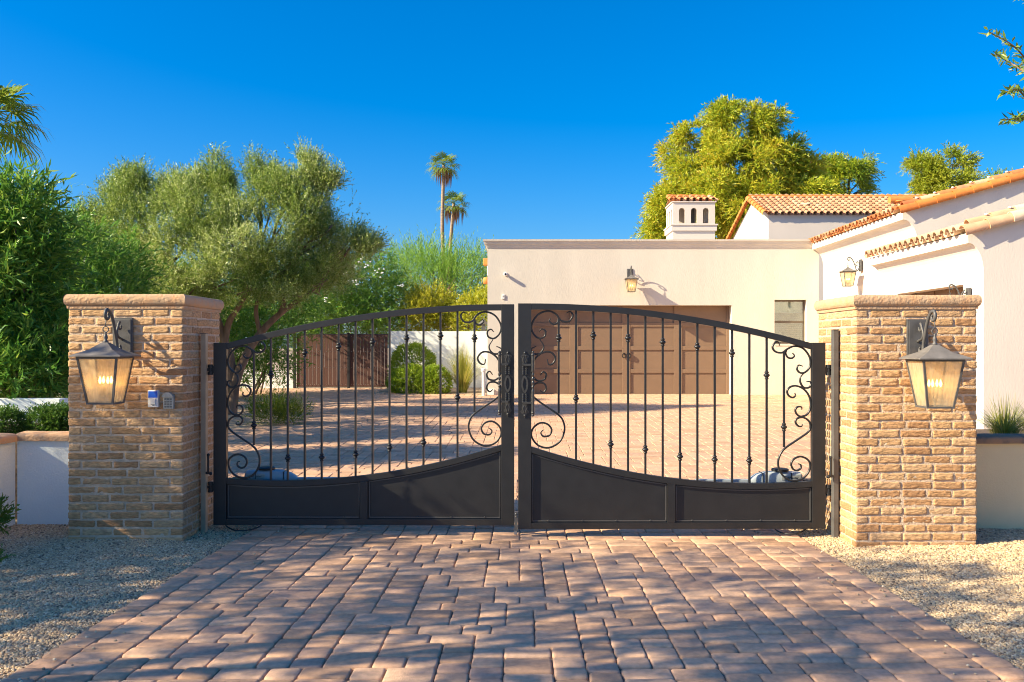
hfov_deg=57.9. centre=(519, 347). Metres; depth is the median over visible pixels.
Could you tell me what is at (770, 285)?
garage building
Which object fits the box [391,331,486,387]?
yard wall
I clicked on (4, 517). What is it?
plant
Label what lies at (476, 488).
gate leaf
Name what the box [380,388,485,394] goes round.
border ground
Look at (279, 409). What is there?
shrub
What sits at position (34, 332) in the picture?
oleander
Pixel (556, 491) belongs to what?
gate leaf
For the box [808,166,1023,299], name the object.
house wing
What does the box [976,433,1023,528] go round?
wall
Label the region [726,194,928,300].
house
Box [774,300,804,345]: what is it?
window
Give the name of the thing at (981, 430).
planter soil
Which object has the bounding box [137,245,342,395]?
oleander hedge
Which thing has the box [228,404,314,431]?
island ground
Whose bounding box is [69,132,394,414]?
olive tree
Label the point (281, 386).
yard wall
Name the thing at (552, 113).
sky
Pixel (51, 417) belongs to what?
boxwood
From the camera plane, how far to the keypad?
7.32 m
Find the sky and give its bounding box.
[0,0,1023,347]
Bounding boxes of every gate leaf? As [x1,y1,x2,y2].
[207,304,513,525]
[518,303,830,528]
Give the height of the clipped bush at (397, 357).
1.609 m
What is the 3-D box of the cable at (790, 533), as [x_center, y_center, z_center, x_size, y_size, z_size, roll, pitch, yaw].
[2.279,1.491,7.707,0.370,0.091,0.291,0,0,0]
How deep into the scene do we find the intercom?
7.32 m
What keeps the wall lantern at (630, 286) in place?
attached to the garage building
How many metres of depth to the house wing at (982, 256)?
14.80 m
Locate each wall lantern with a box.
[69,308,140,404]
[624,266,638,291]
[839,257,861,286]
[899,309,972,408]
[948,284,970,294]
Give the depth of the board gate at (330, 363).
28.88 m
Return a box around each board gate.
[297,334,346,386]
[350,334,387,386]
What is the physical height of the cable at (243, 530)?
0.091 m
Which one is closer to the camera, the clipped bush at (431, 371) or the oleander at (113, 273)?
the oleander at (113, 273)
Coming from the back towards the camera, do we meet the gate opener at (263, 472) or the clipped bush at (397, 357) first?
the clipped bush at (397, 357)
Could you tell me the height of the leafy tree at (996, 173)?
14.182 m
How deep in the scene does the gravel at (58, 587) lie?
6.25 m
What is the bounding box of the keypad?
[162,392,174,408]
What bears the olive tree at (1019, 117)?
on the ground at (276, 363)
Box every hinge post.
[200,333,211,531]
[827,329,838,537]
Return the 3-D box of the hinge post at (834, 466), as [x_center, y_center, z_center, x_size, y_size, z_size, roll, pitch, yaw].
[2.541,0.727,7.537,0.133,1.746,0.077,0,0,-24]
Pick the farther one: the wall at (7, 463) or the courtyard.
the courtyard
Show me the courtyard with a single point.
(468, 444)
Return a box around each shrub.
[237,385,316,425]
[388,274,477,330]
[447,278,486,330]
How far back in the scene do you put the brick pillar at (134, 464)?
7.35 m
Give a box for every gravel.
[0,519,1023,680]
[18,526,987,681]
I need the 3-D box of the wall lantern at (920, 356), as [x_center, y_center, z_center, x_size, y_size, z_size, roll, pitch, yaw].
[3.073,0.083,6.915,0.380,0.731,0.505,0,0,0]
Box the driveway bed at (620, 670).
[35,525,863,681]
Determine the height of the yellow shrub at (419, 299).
3.749 m
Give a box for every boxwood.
[0,403,32,433]
[19,400,68,432]
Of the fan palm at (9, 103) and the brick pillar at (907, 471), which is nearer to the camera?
the brick pillar at (907, 471)
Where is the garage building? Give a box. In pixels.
[483,239,818,394]
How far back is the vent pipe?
25.26 m
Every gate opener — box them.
[232,466,336,479]
[694,467,809,481]
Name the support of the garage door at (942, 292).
in the house wing at (982, 256)
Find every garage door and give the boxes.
[531,306,728,393]
[912,287,962,294]
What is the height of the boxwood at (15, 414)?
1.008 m
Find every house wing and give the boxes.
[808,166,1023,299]
[864,204,1023,428]
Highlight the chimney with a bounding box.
[664,194,718,238]
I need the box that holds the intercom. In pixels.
[148,390,159,406]
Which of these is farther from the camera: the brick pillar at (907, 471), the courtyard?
the courtyard
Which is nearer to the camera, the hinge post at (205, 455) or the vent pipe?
the hinge post at (205, 455)
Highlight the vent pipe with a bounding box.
[481,368,486,395]
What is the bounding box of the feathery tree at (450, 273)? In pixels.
[381,223,493,321]
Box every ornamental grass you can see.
[442,343,486,392]
[976,388,1023,433]
[991,404,1023,432]
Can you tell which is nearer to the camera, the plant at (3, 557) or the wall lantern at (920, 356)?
the plant at (3, 557)
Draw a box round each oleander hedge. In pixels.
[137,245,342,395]
[273,245,429,359]
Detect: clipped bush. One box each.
[385,362,453,393]
[387,340,436,389]
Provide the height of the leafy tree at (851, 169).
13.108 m
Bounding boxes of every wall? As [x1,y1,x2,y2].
[0,398,67,421]
[0,433,17,527]
[16,431,68,524]
[241,371,292,387]
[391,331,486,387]
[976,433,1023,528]
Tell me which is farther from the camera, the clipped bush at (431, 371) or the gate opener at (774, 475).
the clipped bush at (431, 371)
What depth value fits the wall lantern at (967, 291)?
15.24 m
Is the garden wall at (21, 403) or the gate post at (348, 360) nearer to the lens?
the garden wall at (21, 403)
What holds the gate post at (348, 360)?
on the ground at (276, 363)
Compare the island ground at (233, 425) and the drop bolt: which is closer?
the drop bolt
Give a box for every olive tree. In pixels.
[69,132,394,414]
[980,0,1023,125]
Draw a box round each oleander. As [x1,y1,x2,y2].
[0,148,101,405]
[45,182,176,397]
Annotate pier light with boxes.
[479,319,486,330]
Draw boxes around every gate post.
[293,333,295,387]
[347,333,349,387]
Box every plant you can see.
[0,493,21,535]
[0,544,16,561]
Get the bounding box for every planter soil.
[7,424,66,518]
[976,429,1023,433]
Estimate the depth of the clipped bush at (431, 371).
26.23 m
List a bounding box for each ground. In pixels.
[57,348,386,396]
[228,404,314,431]
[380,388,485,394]
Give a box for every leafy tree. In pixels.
[630,94,844,238]
[818,149,886,194]
[899,141,985,194]
[980,165,1012,179]
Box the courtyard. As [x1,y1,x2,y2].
[228,387,809,510]
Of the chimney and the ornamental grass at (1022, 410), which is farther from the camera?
the chimney
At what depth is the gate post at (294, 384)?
28.84 m
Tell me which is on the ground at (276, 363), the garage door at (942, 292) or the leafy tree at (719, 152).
the leafy tree at (719, 152)
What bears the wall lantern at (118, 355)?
attached to the brick pillar at (134, 464)
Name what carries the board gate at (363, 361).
attached to the gate post at (348, 360)
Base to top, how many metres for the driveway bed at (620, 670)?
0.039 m
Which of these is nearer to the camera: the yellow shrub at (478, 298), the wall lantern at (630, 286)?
the wall lantern at (630, 286)
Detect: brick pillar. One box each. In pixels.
[63,294,223,540]
[814,295,981,546]
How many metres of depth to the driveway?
5.33 m
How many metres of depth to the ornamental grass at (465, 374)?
26.43 m
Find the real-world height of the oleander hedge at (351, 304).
5.180 m
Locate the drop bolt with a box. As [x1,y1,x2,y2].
[514,511,517,534]
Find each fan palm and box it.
[0,80,51,170]
[425,150,459,316]
[436,190,469,329]
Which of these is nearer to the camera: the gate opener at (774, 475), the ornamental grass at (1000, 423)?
the gate opener at (774, 475)
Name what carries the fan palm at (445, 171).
on the ground at (276, 363)
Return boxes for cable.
[225,525,261,530]
[775,529,805,534]
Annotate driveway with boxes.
[0,525,1023,681]
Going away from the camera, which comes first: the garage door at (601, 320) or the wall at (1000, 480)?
the wall at (1000, 480)
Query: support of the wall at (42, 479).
on the ground at (276, 363)
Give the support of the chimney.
on the garage building
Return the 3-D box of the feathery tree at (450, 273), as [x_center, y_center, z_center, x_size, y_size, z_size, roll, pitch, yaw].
[-3.018,-1.866,36.050,5.680,6.236,5.463,0,0,22]

